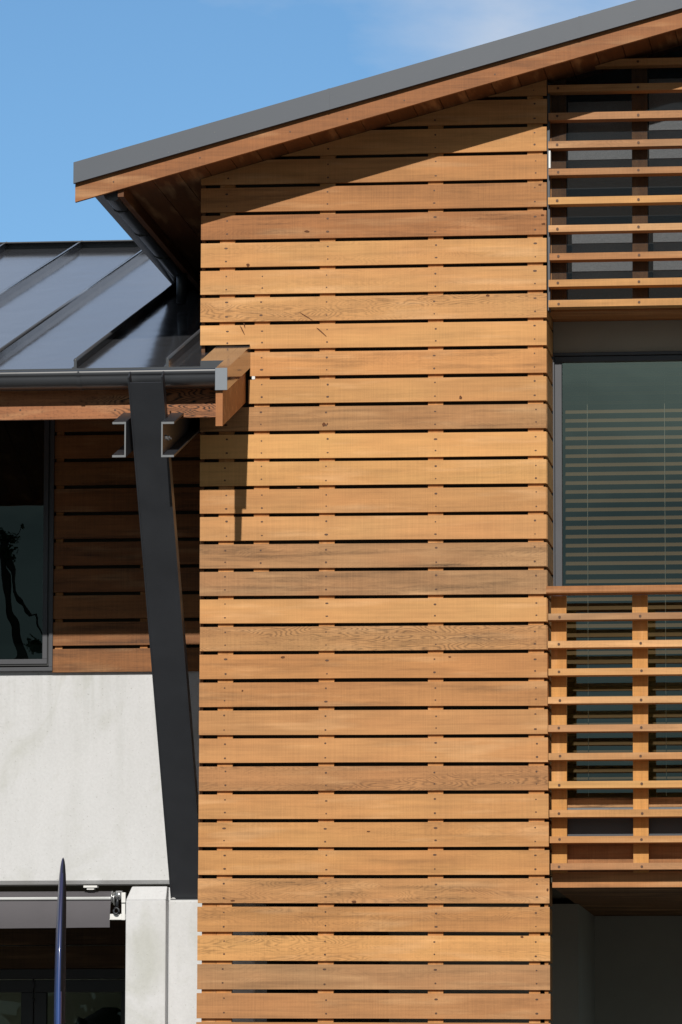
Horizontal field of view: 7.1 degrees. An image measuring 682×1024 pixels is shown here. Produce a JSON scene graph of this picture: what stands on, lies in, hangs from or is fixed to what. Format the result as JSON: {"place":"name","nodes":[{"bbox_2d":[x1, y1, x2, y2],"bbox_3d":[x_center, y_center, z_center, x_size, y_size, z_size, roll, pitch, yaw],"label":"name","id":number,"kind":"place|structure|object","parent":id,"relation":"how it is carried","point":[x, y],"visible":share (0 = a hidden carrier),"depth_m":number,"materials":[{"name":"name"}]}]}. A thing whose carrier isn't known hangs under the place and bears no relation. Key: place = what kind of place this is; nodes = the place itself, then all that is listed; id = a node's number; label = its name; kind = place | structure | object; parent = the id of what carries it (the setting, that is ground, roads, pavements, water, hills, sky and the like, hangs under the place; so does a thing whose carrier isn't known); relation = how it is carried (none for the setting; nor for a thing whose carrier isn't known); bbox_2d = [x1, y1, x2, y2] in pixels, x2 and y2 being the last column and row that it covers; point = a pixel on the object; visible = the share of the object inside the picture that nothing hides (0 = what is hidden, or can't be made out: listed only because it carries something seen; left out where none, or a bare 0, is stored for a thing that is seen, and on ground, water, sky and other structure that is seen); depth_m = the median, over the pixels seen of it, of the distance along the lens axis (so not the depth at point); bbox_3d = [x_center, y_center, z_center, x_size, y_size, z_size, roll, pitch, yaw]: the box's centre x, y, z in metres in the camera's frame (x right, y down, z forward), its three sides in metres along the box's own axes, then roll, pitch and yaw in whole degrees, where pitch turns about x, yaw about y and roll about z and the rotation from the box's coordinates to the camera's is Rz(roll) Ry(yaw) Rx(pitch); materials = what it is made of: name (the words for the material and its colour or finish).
{"place":"outdoors","nodes":[
{"label":"outdoors","id":0,"kind":"place"},
{"bbox_2d":[0,897,297,1023],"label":"shop door","id":1,"kind":"structure","parent":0,"point":[95,975],"depth_m":34.51,"materials":[{"name":"glass"}]},
{"bbox_2d":[0,980,33,1023],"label":"door leaf","id":2,"kind":"structure","parent":1,"relation":"in","point":[16,1003],"depth_m":34.55,"materials":[{"name":"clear glass"}]},
{"bbox_2d":[0,885,125,927],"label":"awning","id":3,"kind":"object","parent":1,"relation":"attached to","point":[38,909],"visible":0.95,"depth_m":32.62,"materials":[{"name":"grey fabric"}]},
{"bbox_2d":[34,980,124,1023],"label":"door leaf","id":4,"kind":"structure","parent":1,"relation":"in","point":[86,1001],"depth_m":34.50,"materials":[{"name":"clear glass"}]},
{"bbox_2d":[0,0,633,241],"label":"sky","id":5,"kind":"structure","parent":0,"point":[80,79],"materials":[{"name":"blue"}]},
{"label":"pavement","id":6,"kind":"structure","parent":0,"visible":0},
{"bbox_2d":[54,858,65,1023],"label":"pole","id":7,"kind":"object","parent":6,"relation":"on","point":[60,981],"visible":1,"depth_m":28.08,"materials":[{"name":"blue metal"}]},
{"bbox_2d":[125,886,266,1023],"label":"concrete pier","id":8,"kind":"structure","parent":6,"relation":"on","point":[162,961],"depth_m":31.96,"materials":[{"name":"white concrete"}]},
{"bbox_2d":[127,371,198,899],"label":"steel column","id":9,"kind":"structure","parent":8,"relation":"on","point":[161,562],"depth_m":31.36,"materials":[{"name":"black metal"}]},
{"bbox_2d":[112,413,132,456],"bbox_3d":[-1.109,-0.577,31.807,0.076,0.828,2.212,-1,-7,7],"label":"steel channel","id":10,"kind":"object","parent":9,"relation":"attached to","point":[125,449],"visible":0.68,"depth_m":30.77,"materials":[{"name":"grey metal"}]},
{"bbox_2d":[161,413,199,456],"bbox_3d":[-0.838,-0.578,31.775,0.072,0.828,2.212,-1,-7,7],"label":"steel channel","id":11,"kind":"object","parent":9,"relation":"attached to","point":[178,433],"visible":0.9,"depth_m":31.03,"materials":[{"name":"metal"}]},
{"bbox_2d":[73,0,681,1023],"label":"gabled building","id":12,"kind":"structure","parent":6,"relation":"on","point":[359,266],"depth_m":31.40,"materials":[{"name":"brown wood"}]},
{"bbox_2d":[0,240,547,896],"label":"wing","id":13,"kind":"structure","parent":12,"relation":"attached to","point":[86,328],"depth_m":32.79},
{"bbox_2d":[0,420,56,671],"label":"window","id":14,"kind":"structure","parent":13,"relation":"attached to","point":[27,488],"depth_m":32.95,"materials":[{"name":"glass"}]},
{"bbox_2d":[546,585,681,872],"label":"louvre screen","id":15,"kind":"object","parent":12,"relation":"attached to","point":[640,728],"visible":1,"depth_m":31.17,"materials":[{"name":"brown wood"}]},
{"bbox_2d":[548,45,681,309],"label":"louvre screen","id":16,"kind":"object","parent":12,"relation":"attached to","point":[615,160],"visible":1,"depth_m":31.59,"materials":[{"name":"brown wood"}]},
{"bbox_2d":[552,351,681,797],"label":"window","id":17,"kind":"structure","parent":12,"relation":"attached to","point":[617,468],"depth_m":31.76,"materials":[{"name":"glass"}]},
{"bbox_2d":[298,904,681,1023],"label":"plaster wall","id":18,"kind":"structure","parent":6,"relation":"on","point":[616,969],"depth_m":33.98,"materials":[{"name":"grey paint"}]}
]}

